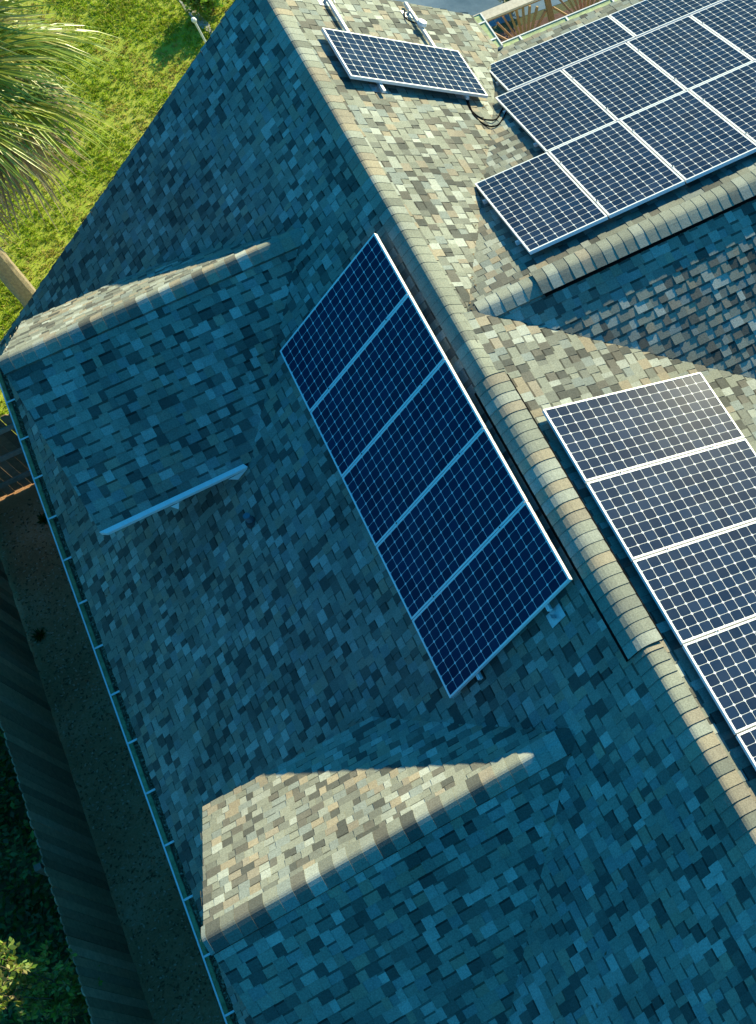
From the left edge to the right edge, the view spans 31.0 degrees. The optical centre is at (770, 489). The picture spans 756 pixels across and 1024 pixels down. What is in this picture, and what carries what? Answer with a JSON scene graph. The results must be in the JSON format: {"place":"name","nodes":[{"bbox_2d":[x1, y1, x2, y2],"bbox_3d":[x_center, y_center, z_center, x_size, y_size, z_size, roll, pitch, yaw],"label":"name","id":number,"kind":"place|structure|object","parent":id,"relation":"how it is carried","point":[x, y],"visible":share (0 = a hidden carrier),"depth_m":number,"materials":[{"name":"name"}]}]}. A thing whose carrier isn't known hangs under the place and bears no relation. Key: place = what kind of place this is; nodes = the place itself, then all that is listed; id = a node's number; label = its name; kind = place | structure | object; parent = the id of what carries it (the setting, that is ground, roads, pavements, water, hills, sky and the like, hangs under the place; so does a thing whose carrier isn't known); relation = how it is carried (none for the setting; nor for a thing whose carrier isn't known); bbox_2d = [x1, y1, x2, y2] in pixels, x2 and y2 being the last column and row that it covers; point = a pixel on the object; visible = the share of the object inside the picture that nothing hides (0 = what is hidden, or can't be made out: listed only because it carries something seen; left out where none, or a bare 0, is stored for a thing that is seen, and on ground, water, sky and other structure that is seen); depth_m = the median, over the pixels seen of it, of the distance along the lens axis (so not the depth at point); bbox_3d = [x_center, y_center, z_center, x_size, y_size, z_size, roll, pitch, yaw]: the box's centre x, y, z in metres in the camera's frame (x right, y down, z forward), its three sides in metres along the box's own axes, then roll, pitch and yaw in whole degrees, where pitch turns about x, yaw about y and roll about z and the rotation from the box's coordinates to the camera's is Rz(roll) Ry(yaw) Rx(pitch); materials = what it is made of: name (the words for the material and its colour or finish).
{"place":"outdoors","nodes":[
{"label":"outdoors","id":0,"kind":"place"},
{"bbox_2d":[0,0,234,434],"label":"lawn","id":1,"kind":"structure","parent":0,"point":[128,118],"depth_m":25.60,"materials":[{"name":"plant"}]},
{"bbox_2d":[0,0,123,306],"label":"palm tree","id":2,"kind":"object","parent":1,"relation":"on","point":[23,98],"visible":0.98,"depth_m":19.47,"materials":[{"name":"green plant"}]},
{"bbox_2d":[179,0,212,31],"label":"path","id":3,"kind":"structure","parent":1,"relation":"on","point":[207,24],"depth_m":26.63,"materials":[{"name":"concrete"}]},
{"bbox_2d":[191,17,205,42],"bbox_3d":[-11.270,-8.837,25.111,0.104,1.610,0.104,-28,65,-13],"label":"pole","id":4,"kind":"object","parent":1,"relation":"on","point":[193,19],"visible":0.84,"depth_m":24.57,"materials":[{"name":"white metal"}]},
{"bbox_2d":[180,0,226,17],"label":"shrub","id":5,"kind":"object","parent":1,"relation":"on","point":[207,7],"visible":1,"depth_m":26.37,"materials":[{"name":"green plant"}]},
{"bbox_2d":[0,0,586,1023],"bbox_3d":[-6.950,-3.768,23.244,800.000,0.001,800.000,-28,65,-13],"label":"ground","id":6,"kind":"structure","parent":0,"point":[16,788],"depth_m":18.27,"materials":[{"name":"green plant"}]},
{"bbox_2d":[0,729,90,1023],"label":"undergrowth","id":7,"kind":"object","parent":6,"relation":"on","point":[35,932],"visible":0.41,"depth_m":17.98,"materials":[{"name":"green plant"}]},
{"bbox_2d":[0,937,102,1023],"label":"shrub","id":8,"kind":"object","parent":6,"relation":"on","point":[36,995],"visible":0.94,"depth_m":15.47,"materials":[{"name":"green plant"}]},
{"bbox_2d":[0,483,225,1023],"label":"soil strip","id":9,"kind":"object","parent":6,"relation":"on","point":[17,498],"depth_m":18.96,"materials":[{"name":"brown soil"}]},
{"bbox_2d":[0,413,33,496],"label":"wooden fence","id":10,"kind":"object","parent":9,"relation":"on","point":[15,474],"visible":0.21,"depth_m":20.75,"materials":[{"name":"brown wood"}]},
{"bbox_2d":[30,627,46,641],"bbox_3d":[-11.717,2.316,20.011,0.258,0.122,0.274,25,65,14],"label":"weed","id":11,"kind":"object","parent":9,"relation":"on","point":[39,636],"visible":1,"depth_m":20.01,"materials":[{"name":"green plant"}]},
{"bbox_2d":[37,512,47,524],"bbox_3d":[-12.227,0.480,20.991,0.241,0.136,0.265,-14,63,-6],"label":"weed","id":12,"kind":"object","parent":9,"relation":"on","point":[43,518],"visible":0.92,"depth_m":21.00,"materials":[{"name":"green plant"}]},
{"bbox_2d":[0,559,153,1023],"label":"wooden fence","id":13,"kind":"object","parent":9,"relation":"on","point":[70,866],"visible":1,"depth_m":17.57,"materials":[{"name":"brown wood"}]},
{"bbox_2d":[0,497,224,1023],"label":"leaf litter","id":14,"kind":"object","parent":9,"relation":"on","point":[120,828],"visible":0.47,"depth_m":18.91,"materials":[{"name":"plant"}]},
{"bbox_2d":[0,0,755,1023],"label":"house","id":15,"kind":"structure","parent":6,"relation":"on","point":[356,816],"depth_m":14.95,"materials":[{"name":"tile"}]},
{"bbox_2d":[318,0,387,93],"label":"mounting rail","id":16,"kind":"object","parent":15,"relation":"on","point":[379,87],"visible":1,"depth_m":17.19,"materials":[{"name":"metal"}]},
{"bbox_2d":[321,27,487,97],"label":"solar panel","id":17,"kind":"object","parent":16,"relation":"attached to","point":[386,61],"visible":1,"depth_m":17.18,"materials":[{"name":"white paint"}]},
{"bbox_2d":[328,387,482,679],"bbox_3d":[-4.494,-0.006,14.484,0.220,0.145,5.400,-43,64,20],"label":"mounting rail","id":18,"kind":"object","parent":15,"relation":"on","point":[479,676],"visible":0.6,"depth_m":13.40,"materials":[{"name":"metal"}]},
{"bbox_2d":[342,359,486,545],"bbox_3d":[-4.094,-0.410,14.242,2.067,0.046,1.046,-43,64,20],"label":"solar panel","id":19,"kind":"object","parent":18,"relation":"attached to","point":[410,455],"visible":1,"depth_m":14.21,"materials":[{"name":"white paint"}]},
{"bbox_2d":[376,428,527,619],"bbox_3d":[-3.554,0.391,13.806,2.067,0.046,1.046,-43,64,20],"label":"solar panel","id":20,"kind":"object","parent":18,"relation":"attached to","point":[445,529],"visible":1,"depth_m":13.77,"materials":[{"name":"white paint"}]},
{"bbox_2d":[412,502,571,697],"bbox_3d":[-3.014,1.191,13.370,2.067,0.046,1.046,-43,64,20],"label":"solar panel","id":21,"kind":"object","parent":18,"relation":"attached to","point":[509,581],"visible":1,"depth_m":13.33,"materials":[{"name":"white paint"}]},
{"bbox_2d":[400,1,470,99],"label":"mounting rail","id":22,"kind":"object","parent":15,"relation":"on","point":[409,13],"visible":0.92,"depth_m":18.22,"materials":[{"name":"metal"}]},
{"bbox_2d":[417,19,426,26],"bbox_3d":[-5.085,-6.810,18.221,0.140,0.121,0.150,-28,65,-13],"label":"junction box","id":23,"kind":"object","parent":22,"relation":"attached to","point":[422,22],"visible":1,"depth_m":18.18,"materials":[{"name":"white paint"}]},
{"bbox_2d":[385,318,565,627],"bbox_3d":[-3.640,-0.729,14.044,0.220,0.145,5.540,-43,64,20],"label":"mounting rail","id":24,"kind":"object","parent":15,"relation":"on","point":[555,615],"visible":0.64,"depth_m":12.99,"materials":[{"name":"metal"}]},
{"bbox_2d":[280,233,410,411],"bbox_3d":[-5.173,-2.010,15.114,2.067,0.046,1.046,-43,64,20],"label":"solar panel","id":25,"kind":"object","parent":24,"relation":"attached to","point":[358,304],"visible":1,"depth_m":15.08,"materials":[{"name":"glass"}]},
{"bbox_2d":[310,294,447,476],"bbox_3d":[-4.633,-1.210,14.678,2.067,0.046,1.046,-43,64,20],"label":"solar panel","id":26,"kind":"object","parent":24,"relation":"attached to","point":[399,359],"visible":1,"depth_m":14.64,"materials":[{"name":"white paint"}]},
{"bbox_2d":[467,100,506,126],"bbox_3d":[-3.989,-5.327,17.593,0.622,0.194,0.599,-1,62,0],"label":"cable","id":27,"kind":"object","parent":15,"relation":"on","point":[498,124],"visible":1,"depth_m":17.48,"materials":[{"name":"black plastic"}]},
{"bbox_2d":[482,98,704,203],"bbox_3d":[-1.814,-4.699,16.537,4.370,0.152,0.220,-28,46,-13],"label":"mounting rail","id":28,"kind":"object","parent":15,"relation":"on","point":[485,201],"visible":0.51,"depth_m":16.04,"materials":[{"name":"metal"}]},
{"bbox_2d":[475,152,607,254],"bbox_3d":[-2.910,-3.634,15.709,1.046,0.046,2.067,-28,46,-13],"label":"solar panel","id":29,"kind":"object","parent":28,"relation":"attached to","point":[541,202],"visible":1,"depth_m":15.63,"materials":[{"name":"white paint"}]},
{"bbox_2d":[548,121,684,217],"bbox_3d":[-1.993,-4.119,15.951,1.046,0.046,2.067,-28,46,-13],"label":"solar panel","id":30,"kind":"object","parent":28,"relation":"attached to","point":[614,169],"visible":1,"depth_m":15.87,"materials":[{"name":"white paint"}]},
{"bbox_2d":[620,90,755,182],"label":"solar panel","id":31,"kind":"object","parent":28,"relation":"attached to","point":[689,136],"visible":1,"depth_m":16.11,"materials":[{"name":"white paint"}]},
{"bbox_2d":[689,61,755,143],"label":"solar panel","id":32,"kind":"object","parent":28,"relation":"attached to","point":[730,97],"visible":1,"depth_m":16.67,"materials":[{"name":"white paint"}]},
{"bbox_2d":[515,132,747,244],"bbox_3d":[-1.224,-4.006,15.695,4.370,0.152,0.220,-28,46,-13],"label":"mounting rail","id":33,"kind":"object","parent":15,"relation":"on","point":[517,242],"visible":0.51,"depth_m":15.20,"materials":[{"name":"metal"}]},
{"bbox_2d":[533,49,742,146],"bbox_3d":[-1.338,-5.643,17.350,4.320,0.152,0.220,-28,46,-13],"label":"mounting rail","id":34,"kind":"object","parent":15,"relation":"on","point":[535,144],"visible":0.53,"depth_m":16.86,"materials":[{"name":"metal"}]},
{"bbox_2d":[690,0,755,60],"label":"solar panel","id":35,"kind":"object","parent":34,"relation":"attached to","point":[732,23],"visible":1,"depth_m":18.26,"materials":[{"name":"white paint"}]},
{"bbox_2d":[609,0,724,37],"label":"solar panel","id":36,"kind":"object","parent":15,"relation":"on","point":[641,18],"visible":1,"depth_m":18.87,"materials":[{"name":"white paint"}]},
{"bbox_2d":[618,471,719,632],"bbox_3d":[-0.838,1.037,12.860,0.220,0.132,5.160,-17,61,-33],"label":"mounting rail","id":37,"kind":"object","parent":15,"relation":"on","point":[667,548],"visible":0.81,"depth_m":13.03,"materials":[{"name":"metal"}]},
{"bbox_2d":[498,0,602,41],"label":"mulch bed","id":38,"kind":"object","parent":6,"relation":"on","point":[544,20],"depth_m":26.47,"materials":[{"name":"brown wood"}]},
{"bbox_2d":[473,0,598,40],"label":"deck","id":39,"kind":"structure","parent":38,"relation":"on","point":[502,10],"depth_m":21.29,"materials":[{"name":"brown wood"}]},
{"bbox_2d":[395,0,567,26],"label":"water","id":40,"kind":"structure","parent":0,"point":[472,7],"depth_m":26.74,"materials":[{"name":"blue liquid"}]},
{"bbox_3d":[0.128,0.738,13.506,0.220,0.132,5.160,-17,61,-33],"label":"mounting rail","id":41,"kind":"object","parent":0,"visible":0},
{"bbox_2d":[542,372,744,483],"bbox_3d":[-1.401,-0.729,14.042,2.067,0.047,1.046,-17,61,-33],"label":"solar panel","id":42,"kind":"object","parent":41,"relation":"attached to","point":[605,435],"visible":1,"depth_m":13.99,"materials":[{"name":"white paint"}]},
{"bbox_2d":[586,438,755,561],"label":"solar panel","id":43,"kind":"object","parent":41,"relation":"attached to","point":[649,510],"visible":1,"depth_m":13.50,"materials":[{"name":"white paint"}]},
{"bbox_2d":[632,521,755,644],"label":"solar panel","id":44,"kind":"object","parent":41,"relation":"attached to","point":[701,588],"visible":1,"depth_m":12.90,"materials":[{"name":"white paint"}]},
{"bbox_2d":[682,618,755,734],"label":"solar panel","id":45,"kind":"object","parent":41,"relation":"attached to","point":[723,662],"visible":1,"depth_m":12.35,"materials":[{"name":"white paint"}]},
{"bbox_2d":[736,727,755,770],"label":"solar panel","id":46,"kind":"object","parent":41,"relation":"attached to","point":[746,739],"visible":1,"depth_m":11.92,"materials":[{"name":"white paint"}]},
{"bbox_3d":[-1.928,-6.335,18.192,4.320,0.152,0.220,-28,46,-13],"label":"mounting rail","id":47,"kind":"object","parent":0,"visible":0},
{"bbox_2d":[495,70,616,153],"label":"solar panel","id":48,"kind":"object","parent":47,"relation":"attached to","point":[552,111],"visible":1,"depth_m":17.31,"materials":[{"name":"white paint"}]},
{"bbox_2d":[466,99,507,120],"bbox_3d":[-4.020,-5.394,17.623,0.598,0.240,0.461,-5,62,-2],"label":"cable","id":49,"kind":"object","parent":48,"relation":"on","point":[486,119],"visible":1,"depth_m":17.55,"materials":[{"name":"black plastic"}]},
{"bbox_2d":[562,42,685,121],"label":"solar panel","id":50,"kind":"object","parent":47,"relation":"attached to","point":[622,81],"visible":1,"depth_m":17.55,"materials":[{"name":"white paint"}]},
{"bbox_2d":[627,16,753,90],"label":"solar panel","id":51,"kind":"object","parent":47,"relation":"attached to","point":[688,52],"visible":1,"depth_m":17.80,"materials":[{"name":"white paint"}]},
{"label":"mounting rail","id":52,"kind":"object","parent":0,"visible":0},
{"bbox_2d":[490,16,634,91],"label":"solar panel","id":53,"kind":"object","parent":52,"relation":"attached to","point":[550,56],"visible":0.94,"depth_m":18.55,"materials":[{"name":"white paint"}]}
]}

